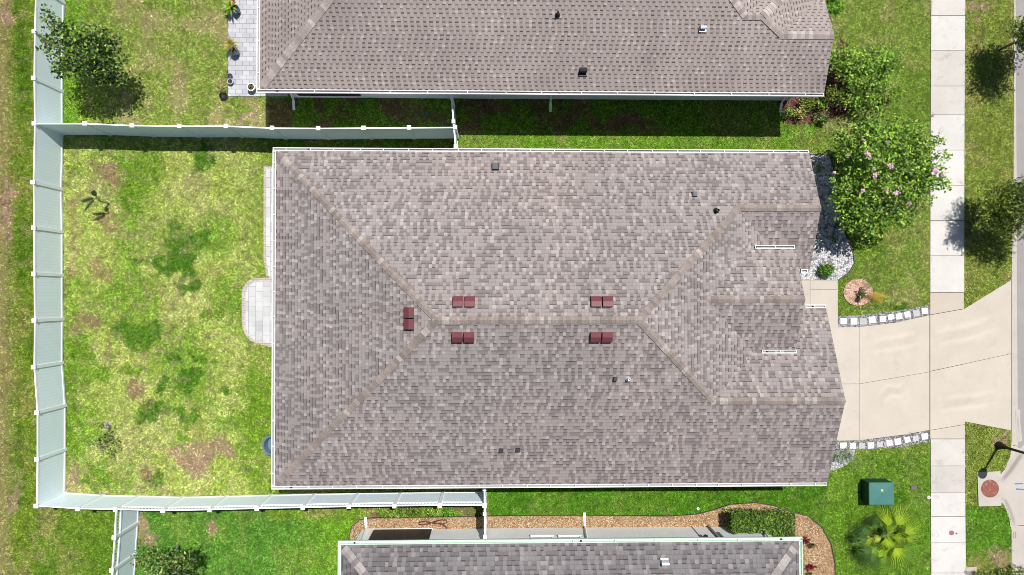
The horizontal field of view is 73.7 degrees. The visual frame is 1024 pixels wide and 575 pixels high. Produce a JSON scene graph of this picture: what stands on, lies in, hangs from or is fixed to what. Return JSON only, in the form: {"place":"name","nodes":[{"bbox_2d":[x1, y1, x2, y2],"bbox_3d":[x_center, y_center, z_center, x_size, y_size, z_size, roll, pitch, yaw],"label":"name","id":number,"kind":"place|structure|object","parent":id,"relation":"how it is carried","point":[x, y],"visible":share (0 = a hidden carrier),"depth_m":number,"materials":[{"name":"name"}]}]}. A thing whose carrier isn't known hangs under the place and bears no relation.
{"place":"outdoors","nodes":[
{"label":"outdoors","id":0,"kind":"place"},
{"bbox_2d":[242,278,271,346],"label":"patio","id":1,"kind":"structure","parent":0,"point":[247,284],"depth_m":28.92,"materials":[{"name":"grey concrete"}]},
{"bbox_2d":[228,0,287,95],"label":"neighbour patio","id":2,"kind":"structure","parent":0,"point":[242,31],"depth_m":29.05,"materials":[{"name":"white concrete"}]},
{"bbox_2d":[227,78,232,84],"bbox_3d":[-11.921,-8.712,28.941,0.254,0.150,0.254,0,89,-1],"label":"flower pot","id":3,"kind":"object","parent":2,"relation":"on","point":[230,81],"visible":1,"depth_m":28.90,"materials":[{"name":"white ceramic"}]},
{"bbox_2d":[230,46,239,55],"bbox_3d":[-11.686,-9.947,28.845,0.340,0.384,0.340,0,89,-1],"label":"flower pot","id":4,"kind":"object","parent":2,"relation":"on","point":[235,52],"visible":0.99,"depth_m":28.72,"materials":[{"name":"teal ceramic"}]},
{"bbox_2d":[224,36,238,52],"bbox_3d":[-11.751,-10.168,28.516,0.753,0.310,0.728,17,89,-1],"label":"patio plant","id":5,"kind":"object","parent":4,"relation":"in","point":[230,43],"visible":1,"depth_m":28.54,"materials":[{"name":"yellow plant"}]},
{"bbox_2d":[232,4,240,13],"bbox_3d":[-11.642,-11.729,28.868,0.320,0.384,0.320,0,89,-1],"label":"flower pot","id":6,"kind":"object","parent":2,"relation":"on","point":[237,11],"visible":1,"depth_m":28.74,"materials":[{"name":"teal ceramic"}]},
{"bbox_2d":[221,0,236,16],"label":"patio plant","id":7,"kind":"object","parent":6,"relation":"in","point":[228,6],"visible":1,"depth_m":28.57,"materials":[{"name":"green plant"}]},
{"bbox_2d":[247,83,255,90],"bbox_3d":[-10.996,-8.445,28.888,0.339,0.290,0.339,0,89,-1],"label":"flower pot","id":8,"kind":"object","parent":2,"relation":"on","point":[253,88],"visible":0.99,"depth_m":28.80,"materials":[{"name":"white ceramic"}]},
{"bbox_2d":[0,0,1015,574],"bbox_3d":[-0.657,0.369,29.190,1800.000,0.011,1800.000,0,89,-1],"label":"ground","id":9,"kind":"structure","parent":0,"point":[90,322],"depth_m":28.94,"materials":[{"name":"green plant"}]},
{"bbox_2d":[30,0,66,507],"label":"vinyl fence","id":10,"kind":"object","parent":9,"relation":"on","point":[48,319],"visible":0.95,"depth_m":27.78,"materials":[{"name":"white plastic"}]},
{"bbox_2d":[34,3,132,94],"bbox_3d":[-16.489,-9.050,26.910,3.166,4.108,2.509,15,89,-1],"label":"garden tree","id":11,"kind":"object","parent":9,"relation":"on","point":[96,41],"visible":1,"depth_m":25.96,"materials":[{"name":"green plant"}]},
{"bbox_2d":[82,190,109,210],"bbox_3d":[-17.115,-3.490,28.143,1.090,1.454,0.457,-29,90,-1],"label":"young palm","id":12,"kind":"object","parent":9,"relation":"on","point":[93,193],"visible":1,"depth_m":27.60,"materials":[{"name":"green plant"}]},
{"bbox_2d":[84,420,116,458],"bbox_3d":[-16.698,6.197,28.114,1.140,1.290,1.432,27,89,-1],"label":"sapling","id":13,"kind":"object","parent":9,"relation":"on","point":[99,439],"visible":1,"depth_m":27.91,"materials":[{"name":"green plant"}]},
{"bbox_2d":[104,421,112,428],"bbox_3d":[-17.003,5.786,28.703,0.345,0.102,0.325,-39,90,-1],"label":"rock","id":14,"kind":"object","parent":9,"relation":"on","point":[109,423],"visible":0.84,"depth_m":28.68,"materials":[{"name":"grey stone"}]},
{"bbox_2d":[109,510,139,574],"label":"vinyl fence","id":15,"kind":"object","parent":9,"relation":"on","point":[126,535],"visible":0.94,"depth_m":27.75,"materials":[{"name":"white plastic"}]},
{"bbox_2d":[130,542,200,574],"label":"garden tree","id":16,"kind":"object","parent":9,"relation":"on","point":[170,565],"visible":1,"depth_m":26.36,"materials":[{"name":"green plant"}]},
{"bbox_2d":[219,91,226,98],"bbox_3d":[-12.217,-8.124,28.958,0.340,0.160,0.340,0,89,-1],"label":"flower pot","id":17,"kind":"object","parent":9,"relation":"on","point":[223,96],"visible":1,"depth_m":28.92,"materials":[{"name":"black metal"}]},
{"bbox_2d":[214,84,224,93],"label":"grassy tuft","id":18,"kind":"object","parent":17,"relation":"in","point":[221,88],"visible":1,"depth_m":28.92,"materials":[{"name":"green plant"}]},
{"bbox_2d":[37,121,458,139],"bbox_3d":[-10.554,-6.415,28.113,16.667,1.880,0.269,0,89,-1],"label":"vinyl fence","id":19,"kind":"object","parent":9,"relation":"on","point":[227,130],"visible":0.97,"depth_m":28.00,"materials":[{"name":"white plastic"}]},
{"bbox_2d":[449,95,457,147],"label":"fence gate","id":20,"kind":"structure","parent":19,"relation":"attached to","point":[454,120],"depth_m":27.46,"materials":[{"name":"plastic"}]},
{"bbox_2d":[38,491,486,512],"bbox_3d":[-9.858,8.740,27.937,17.652,1.880,0.344,0,89,-1],"label":"vinyl fence","id":21,"kind":"object","parent":9,"relation":"on","point":[80,501],"visible":0.99,"depth_m":27.84,"materials":[{"name":"white plastic"}]},
{"bbox_2d":[483,488,486,538],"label":"fence gate","id":22,"kind":"structure","parent":21,"relation":"attached to","point":[485,521],"depth_m":27.28,"materials":[{"name":"plastic"}]},
{"bbox_2d":[262,435,270,455],"bbox_3d":[-9.994,6.587,28.672,0.880,0.420,0.880,0,89,-1],"label":"round tub","id":23,"kind":"object","parent":9,"relation":"on","point":[266,445],"visible":0.26,"depth_m":28.57,"materials":[{"name":"blue plastic"}]},
{"bbox_2d":[263,166,272,275],"bbox_3d":[-10.171,-2.818,29.030,0.776,0.074,4.685,0,89,-1],"label":"patio border","id":24,"kind":"object","parent":9,"relation":"on","point":[264,211],"visible":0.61,"depth_m":28.99,"materials":[{"name":"grey concrete"}]},
{"bbox_2d":[266,169,272,277],"bbox_3d":[-9.975,-2.736,29.029,0.924,0.082,4.632,0,89,-1],"label":"patio strip","id":25,"kind":"object","parent":9,"relation":"on","point":[269,173],"visible":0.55,"depth_m":28.98,"materials":[{"name":"grey concrete"}]},
{"bbox_2d":[377,507,392,518],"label":"bush","id":26,"kind":"object","parent":9,"relation":"on","point":[381,511],"visible":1,"depth_m":28.67,"materials":[{"name":"green plant"}]},
{"bbox_2d":[391,506,403,517],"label":"bush","id":27,"kind":"object","parent":9,"relation":"on","point":[399,510],"visible":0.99,"depth_m":28.70,"materials":[{"name":"green plant"}]},
{"bbox_2d":[405,506,421,517],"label":"bush","id":28,"kind":"object","parent":9,"relation":"on","point":[413,512],"visible":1,"depth_m":28.72,"materials":[{"name":"green plant"}]},
{"bbox_2d":[422,506,439,517],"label":"bush","id":29,"kind":"object","parent":9,"relation":"on","point":[433,512],"visible":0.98,"depth_m":28.73,"materials":[{"name":"green plant"}]},
{"bbox_2d":[442,506,454,517],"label":"bush","id":30,"kind":"object","parent":9,"relation":"on","point":[447,511],"visible":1,"depth_m":28.73,"materials":[{"name":"green plant"}]},
{"bbox_2d":[256,0,833,112],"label":"shingled house","id":31,"kind":"structure","parent":9,"relation":"on","point":[769,50],"depth_m":26.02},
{"bbox_2d":[271,147,845,488],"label":"shingled house","id":32,"kind":"structure","parent":9,"relation":"on","point":[498,318],"depth_m":25.39,"materials":[{"name":"grey"}]},
{"bbox_2d":[338,512,802,574],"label":"shingled house","id":33,"kind":"structure","parent":9,"relation":"on","point":[708,550],"depth_m":26.21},
{"bbox_2d":[530,535,553,538],"bbox_3d":[1.238,10.180,27.483,0.950,1.050,0.078,0,89,-1],"label":"window","id":34,"kind":"structure","parent":33,"relation":"in","point":[531,536],"depth_m":27.91,"materials":[{"name":"white paint"}]},
{"bbox_2d":[558,535,581,538],"bbox_3d":[2.375,10.180,27.509,0.950,1.050,0.078,0,89,-1],"label":"window","id":35,"kind":"structure","parent":33,"relation":"in","point":[559,536],"depth_m":27.95,"materials":[{"name":"white paint"}]},
{"bbox_2d":[350,503,834,574],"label":"gravel","id":36,"kind":"structure","parent":9,"relation":"on","point":[820,557],"depth_m":29.16,"materials":[{"name":"brown gravel"}]},
{"bbox_2d":[349,516,480,539],"bbox_3d":[-4.170,9.828,28.954,5.684,0.075,0.817,-10,90,-1],"label":"garden edging","id":37,"kind":"object","parent":36,"relation":"on","point":[412,517],"visible":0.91,"depth_m":28.92,"materials":[{"name":"black plastic"}]},
{"bbox_2d":[419,519,446,528],"bbox_3d":[-3.335,9.955,28.937,1.223,0.072,0.421,11,89,-1],"label":"garden hose","id":38,"kind":"object","parent":36,"relation":"on","point":[433,522],"visible":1,"depth_m":28.92,"materials":[{"name":"brown rubber"}]},
{"bbox_2d":[488,502,835,574],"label":"garden edging","id":39,"kind":"object","parent":36,"relation":"on","point":[679,515],"visible":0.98,"depth_m":29.19,"materials":[{"name":"black plastic"}]},
{"bbox_2d":[725,507,795,536],"bbox_3d":[10.410,9.942,28.737,2.770,1.166,1.300,0,89,-1],"label":"hedge","id":40,"kind":"object","parent":36,"relation":"on","point":[741,521],"visible":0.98,"depth_m":28.29,"materials":[{"name":"green plant"}]},
{"bbox_2d":[802,535,809,543],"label":"red plant","id":41,"kind":"object","parent":36,"relation":"on","point":[806,540],"visible":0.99,"depth_m":29.20,"materials":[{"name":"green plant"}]},
{"bbox_2d":[805,563,814,570],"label":"red plant","id":42,"kind":"object","parent":36,"relation":"on","point":[810,567],"visible":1,"depth_m":29.20,"materials":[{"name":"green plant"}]},
{"bbox_2d":[806,543,817,548],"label":"spiky plant","id":43,"kind":"object","parent":36,"relation":"on","point":[811,545],"visible":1,"depth_m":29.25,"materials":[{"name":"green plant"}]},
{"bbox_2d":[777,39,858,124],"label":"mulch","id":44,"kind":"object","parent":9,"relation":"on","point":[833,111],"visible":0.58,"depth_m":29.60,"materials":[{"name":"brown wood"}]},
{"bbox_2d":[779,105,794,118],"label":"bedding plant","id":45,"kind":"object","parent":44,"relation":"on","point":[789,112],"visible":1,"depth_m":29.16,"materials":[{"name":"green plant"}]},
{"bbox_2d":[793,105,808,118],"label":"bedding plant","id":46,"kind":"object","parent":44,"relation":"on","point":[800,111],"visible":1,"depth_m":29.19,"materials":[{"name":"green plant"}]},
{"bbox_2d":[799,97,815,110],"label":"bedding plant","id":47,"kind":"object","parent":44,"relation":"on","point":[806,99],"visible":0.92,"depth_m":29.22,"materials":[{"name":"green plant"}]},
{"bbox_2d":[813,97,830,111],"bbox_3d":[13.255,-7.909,29.285,0.812,0.662,0.739,0,89,-1],"label":"bedding plant","id":48,"kind":"object","parent":44,"relation":"on","point":[823,104],"visible":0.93,"depth_m":29.17,"materials":[{"name":"green plant"}]},
{"bbox_2d":[813,110,831,124],"bbox_3d":[13.267,-7.286,29.306,0.776,0.602,0.718,42,89,0],"label":"bedding plant","id":49,"kind":"object","parent":44,"relation":"on","point":[821,119],"visible":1,"depth_m":29.23,"materials":[{"name":"green plant"}]},
{"bbox_2d":[824,84,857,107],"bbox_3d":[13.884,-8.069,29.029,1.559,1.212,0.891,28,89,-1],"label":"shrub","id":50,"kind":"object","parent":44,"relation":"on","point":[833,93],"visible":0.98,"depth_m":28.79,"materials":[{"name":"green plant"}]},
{"bbox_2d":[827,35,907,118],"bbox_3d":[14.821,-8.786,28.729,3.911,1.896,3.462,0,89,-1],"label":"shrub","id":51,"kind":"object","parent":44,"relation":"on","point":[864,77],"visible":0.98,"depth_m":28.60,"materials":[{"name":"green plant"}]},
{"bbox_2d":[801,280,837,326],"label":"front walkway","id":52,"kind":"structure","parent":9,"relation":"on","point":[820,292],"depth_m":29.48,"materials":[{"name":"concrete"}]},
{"bbox_2d":[799,153,853,279],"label":"white rocks","id":53,"kind":"object","parent":9,"relation":"on","point":[837,254],"visible":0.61,"depth_m":29.52,"materials":[{"name":"white gravel"}]},
{"bbox_2d":[815,164,823,171],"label":"bedding plant","id":54,"kind":"object","parent":53,"relation":"on","point":[819,166],"visible":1,"depth_m":29.35,"materials":[{"name":"green plant"}]},
{"bbox_2d":[818,261,835,276],"bbox_3d":[13.472,-0.753,29.204,0.704,0.660,0.696,35,89,-1],"label":"round shrub","id":55,"kind":"object","parent":53,"relation":"on","point":[824,270],"visible":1,"depth_m":29.14,"materials":[{"name":"green plant"}]},
{"bbox_2d":[809,153,854,279],"bbox_3d":[13.921,-3.174,29.526,0.959,0.075,5.617,-14,90,-1],"label":"garden edging","id":56,"kind":"object","parent":53,"relation":"on","point":[841,216],"visible":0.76,"depth_m":29.50,"materials":[{"name":"black plastic"}]},
{"bbox_2d":[830,235,839,242],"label":"bedding plant","id":57,"kind":"object","parent":53,"relation":"on","point":[834,238],"visible":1,"depth_m":29.34,"materials":[{"name":"green plant"}]},
{"bbox_2d":[833,222,841,229],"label":"bedding plant","id":58,"kind":"object","parent":53,"relation":"on","point":[836,224],"visible":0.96,"depth_m":29.35,"materials":[{"name":"green plant"}]},
{"bbox_2d":[825,0,844,16],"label":"shrub","id":59,"kind":"object","parent":9,"relation":"on","point":[831,9],"visible":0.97,"depth_m":28.82,"materials":[{"name":"green plant"}]},
{"bbox_2d":[830,450,854,470],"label":"white rocks","id":60,"kind":"object","parent":9,"relation":"on","point":[834,462],"visible":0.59,"depth_m":29.40,"materials":[{"name":"white stone"}]},
{"bbox_2d":[832,446,859,464],"bbox_3d":[14.117,7.150,29.075,1.132,0.732,0.773,0,89,-1],"label":"silvery shrub","id":61,"kind":"object","parent":60,"relation":"on","point":[842,454],"visible":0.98,"depth_m":29.04,"materials":[{"name":"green plant"}]},
{"bbox_2d":[843,279,872,305],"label":"bark chips","id":62,"kind":"object","parent":9,"relation":"on","point":[849,289],"visible":0.93,"depth_m":29.49,"materials":[{"name":"brown wood"}]},
{"bbox_2d":[854,275,886,303],"bbox_3d":[15.405,0.289,29.273,1.142,0.601,1.402,-36,90,-1],"label":"young palm","id":63,"kind":"object","parent":9,"relation":"on","point":[861,292],"visible":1,"depth_m":29.26,"materials":[{"name":"yellow plant"}]},
{"bbox_2d":[861,478,893,504],"bbox_3d":[15.559,8.688,29.089,1.043,0.722,0.925,0,89,-1],"label":"utility box","id":64,"kind":"object","parent":9,"relation":"on","point":[877,491],"visible":1,"depth_m":28.76,"materials":[{"name":"green metal"}]},
{"bbox_2d":[835,430,929,449],"bbox_3d":[15.933,6.696,29.497,4.323,0.072,0.569,-6,89,-1],"label":"paver border bed","id":65,"kind":"object","parent":9,"relation":"on","point":[876,440],"visible":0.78,"depth_m":29.47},
{"bbox_2d":[840,443,846,448],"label":"stepping stone","id":66,"kind":"object","parent":65,"relation":"on","point":[843,445],"visible":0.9,"depth_m":29.40,"materials":[{"name":"concrete"}]},
{"bbox_2d":[850,443,855,448],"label":"stepping stone","id":67,"kind":"object","parent":65,"relation":"on","point":[852,445],"visible":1,"depth_m":29.41,"materials":[{"name":"concrete"}]},
{"bbox_2d":[859,443,864,448],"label":"stepping stone","id":68,"kind":"object","parent":65,"relation":"on","point":[861,445],"visible":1,"depth_m":29.41,"materials":[{"name":"concrete"}]},
{"bbox_2d":[867,442,873,448],"bbox_3d":[15.468,6.808,29.438,0.280,0.028,0.258,-3,89,-1],"label":"stepping stone","id":69,"kind":"object","parent":65,"relation":"on","point":[870,444],"visible":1,"depth_m":29.43,"materials":[{"name":"concrete"}]},
{"bbox_2d":[877,441,882,446],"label":"stepping stone","id":70,"kind":"object","parent":65,"relation":"on","point":[879,444],"visible":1,"depth_m":29.43,"materials":[{"name":"concrete"}]},
{"bbox_2d":[886,440,892,445],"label":"stepping stone","id":71,"kind":"object","parent":65,"relation":"on","point":[889,442],"visible":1,"depth_m":29.44,"materials":[{"name":"concrete"}]},
{"bbox_2d":[894,438,900,444],"bbox_3d":[16.645,6.649,29.466,0.290,0.028,0.267,-7,89,-1],"label":"stepping stone","id":72,"kind":"object","parent":65,"relation":"on","point":[897,441],"visible":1,"depth_m":29.45,"materials":[{"name":"stone"}]},
{"bbox_2d":[904,436,910,442],"bbox_3d":[17.065,6.568,29.477,0.260,0.028,0.239,-9,89,-1],"label":"stepping stone","id":73,"kind":"object","parent":65,"relation":"on","point":[906,439],"visible":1,"depth_m":29.46,"materials":[{"name":"stone"}]},
{"bbox_2d":[912,435,918,441],"bbox_3d":[17.430,6.515,29.485,0.260,0.028,0.239,-11,90,-1],"label":"stepping stone","id":74,"kind":"object","parent":65,"relation":"on","point":[915,437],"visible":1,"depth_m":29.47,"materials":[{"name":"stone"}]},
{"bbox_2d":[921,433,927,439],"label":"stepping stone","id":75,"kind":"object","parent":65,"relation":"on","point":[924,436],"visible":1,"depth_m":29.48,"materials":[{"name":"stone"}]},
{"bbox_2d":[838,305,929,326],"bbox_3d":[16.088,1.286,29.569,4.101,0.072,0.574,-7,89,-1],"label":"paver border bed","id":76,"kind":"object","parent":9,"relation":"on","point":[877,315],"visible":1,"depth_m":29.53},
{"bbox_2d":[840,318,846,323],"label":"stepping stone","id":77,"kind":"object","parent":76,"relation":"on","point":[843,320],"visible":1,"depth_m":29.47,"materials":[{"name":"stone"}]},
{"bbox_2d":[850,318,856,324],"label":"stepping stone","id":78,"kind":"object","parent":76,"relation":"on","point":[853,321],"visible":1,"depth_m":29.48,"materials":[{"name":"stone"}]},
{"bbox_2d":[859,318,866,324],"bbox_3d":[15.168,1.466,29.498,0.300,0.028,0.276,-1,89,-1],"label":"stepping stone","id":79,"kind":"object","parent":76,"relation":"on","point":[863,321],"visible":1,"depth_m":29.49,"materials":[{"name":"stone"}]},
{"bbox_2d":[868,316,875,323],"bbox_3d":[15.561,1.398,29.508,0.300,0.028,0.276,-9,89,-1],"label":"stepping stone","id":80,"kind":"object","parent":76,"relation":"on","point":[872,319],"visible":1,"depth_m":29.50,"materials":[{"name":"stone"}]},
{"bbox_2d":[879,316,885,321],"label":"stepping stone","id":81,"kind":"object","parent":76,"relation":"on","point":[882,318],"visible":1,"depth_m":29.50,"materials":[{"name":"stone"}]},
{"bbox_2d":[887,314,893,319],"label":"stepping stone","id":82,"kind":"object","parent":76,"relation":"on","point":[890,316],"visible":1,"depth_m":29.52,"materials":[{"name":"stone"}]},
{"bbox_2d":[896,313,902,319],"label":"stepping stone","id":83,"kind":"object","parent":76,"relation":"on","point":[898,315],"visible":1,"depth_m":29.52,"materials":[{"name":"stone"}]},
{"bbox_2d":[904,311,910,317],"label":"stepping stone","id":84,"kind":"object","parent":76,"relation":"on","point":[907,314],"visible":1,"depth_m":29.53,"materials":[{"name":"stone"}]},
{"bbox_2d":[912,309,919,316],"bbox_3d":[17.499,1.109,29.555,0.290,0.028,0.267,-13,90,-1],"label":"stepping stone","id":85,"kind":"object","parent":76,"relation":"on","point":[916,313],"visible":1,"depth_m":29.54,"materials":[{"name":"stone"}]},
{"bbox_2d":[921,308,927,313],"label":"stepping stone","id":86,"kind":"object","parent":76,"relation":"on","point":[924,310],"visible":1,"depth_m":29.55,"materials":[{"name":"stone"}]},
{"bbox_2d":[849,504,919,572],"bbox_3d":[15.808,10.661,28.956,3.332,1.021,3.173,0,89,-1],"label":"fan palm","id":87,"kind":"object","parent":9,"relation":"on","point":[865,536],"visible":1,"depth_m":28.79,"materials":[{"name":"green plant"}]},
{"bbox_2d":[827,110,952,243],"bbox_3d":[14.972,-4.377,27.708,4.881,3.812,5.270,0,89,-1],"label":"flowering tree","id":88,"kind":"object","parent":9,"relation":"on","point":[895,172],"visible":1,"depth_m":26.95,"materials":[{"name":"green plant"}]},
{"bbox_2d":[965,567,976,574],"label":"water meter box","id":89,"kind":"object","parent":9,"relation":"on","point":[968,570],"visible":0.94,"depth_m":29.45,"materials":[{"name":"concrete"}]},
{"bbox_2d":[977,471,1000,505],"bbox_3d":[20.628,8.700,29.552,1.029,0.123,1.512,0,89,-1],"label":"storm drain inlet","id":90,"kind":"object","parent":9,"relation":"on","point":[989,488],"visible":1,"depth_m":29.51,"materials":[{"name":"concrete"}]},
{"bbox_2d":[968,174,1023,244],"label":"street tree","id":91,"kind":"object","parent":9,"relation":"on","point":[1004,214],"visible":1,"depth_m":27.87,"materials":[{"name":"green plant"}]},
{"bbox_2d":[971,563,1023,574],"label":"verge shrub","id":92,"kind":"object","parent":9,"relation":"on","point":[1003,571],"visible":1,"depth_m":29.07,"materials":[{"name":"green plant"}]},
{"bbox_2d":[995,441,1023,453],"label":"street lamp","id":93,"kind":"object","parent":9,"relation":"on","point":[999,445],"visible":1,"depth_m":29.23,"materials":[{"name":"black metal"}]},
{"bbox_2d":[999,15,1023,60],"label":"street tree","id":94,"kind":"object","parent":9,"relation":"on","point":[1020,38],"visible":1,"depth_m":27.91,"materials":[{"name":"green plant"}]},
{"bbox_2d":[1001,0,1023,574],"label":"kerb","id":95,"kind":"structure","parent":9,"relation":"on","point":[1014,496],"depth_m":29.61,"materials":[{"name":"concrete"}]},
{"bbox_2d":[1001,493,1017,528],"bbox_3d":[21.509,9.684,29.545,0.452,0.001,1.618,-22,90,-1],"label":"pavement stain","id":96,"kind":"object","parent":95,"relation":"on","point":[1005,501],"visible":1,"depth_m":29.55,"materials":[{"name":"concrete"}]},
{"bbox_2d":[1001,445,1023,484],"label":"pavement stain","id":97,"kind":"object","parent":95,"relation":"on","point":[1012,467],"visible":0.95,"depth_m":29.57,"materials":[{"name":"concrete"}]},
{"bbox_2d":[830,280,1010,440],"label":"driveway","id":98,"kind":"structure","parent":0,"point":[866,414],"depth_m":29.53,"materials":[{"name":"concrete"}]},
{"bbox_2d":[873,379,910,404],"bbox_3d":[16.396,4.507,29.489,1.447,0.001,0.997,-22,90,-1],"label":"pavement stain","id":99,"kind":"object","parent":98,"relation":"on","point":[886,392],"visible":1,"depth_m":29.49,"materials":[{"name":"concrete"}]},
{"bbox_2d":[868,328,922,355],"bbox_3d":[16.569,2.375,29.520,2.358,0.001,0.944,-7,89,-1],"label":"pavement stain","id":100,"kind":"object","parent":98,"relation":"on","point":[896,342],"visible":1,"depth_m":29.52,"materials":[{"name":"concrete"}]},
{"bbox_2d":[933,312,1001,348],"bbox_3d":[19.745,1.894,29.597,2.873,0.001,1.078,-13,90,-1],"label":"pavement stain","id":101,"kind":"object","parent":98,"relation":"on","point":[983,327],"visible":1,"depth_m":29.60,"materials":[{"name":"concrete"}]},
{"bbox_2d":[935,388,1000,414],"bbox_3d":[19.726,4.928,29.558,2.852,0.001,0.922,-5,89,-1],"label":"pavement stain","id":102,"kind":"object","parent":98,"relation":"on","point":[968,401],"visible":1,"depth_m":29.56,"materials":[{"name":"concrete"}]},
{"bbox_2d":[930,0,965,574],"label":"sidewalk","id":103,"kind":"structure","parent":0,"point":[947,456],"depth_m":29.63,"materials":[{"name":"concrete"}]},
{"bbox_2d":[1016,0,1023,447],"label":"road","id":104,"kind":"structure","parent":0,"point":[1020,163],"depth_m":29.70,"materials":[{"name":"grey asphalt"}]},
{"bbox_2d":[1015,409,1021,441],"bbox_3d":[21.959,5.979,29.602,0.228,0.001,1.396,-4,89,-1],"label":"pavement stain","id":105,"kind":"object","parent":104,"relation":"on","point":[1018,426],"visible":1,"depth_m":29.60,"materials":[{"name":"concrete"}]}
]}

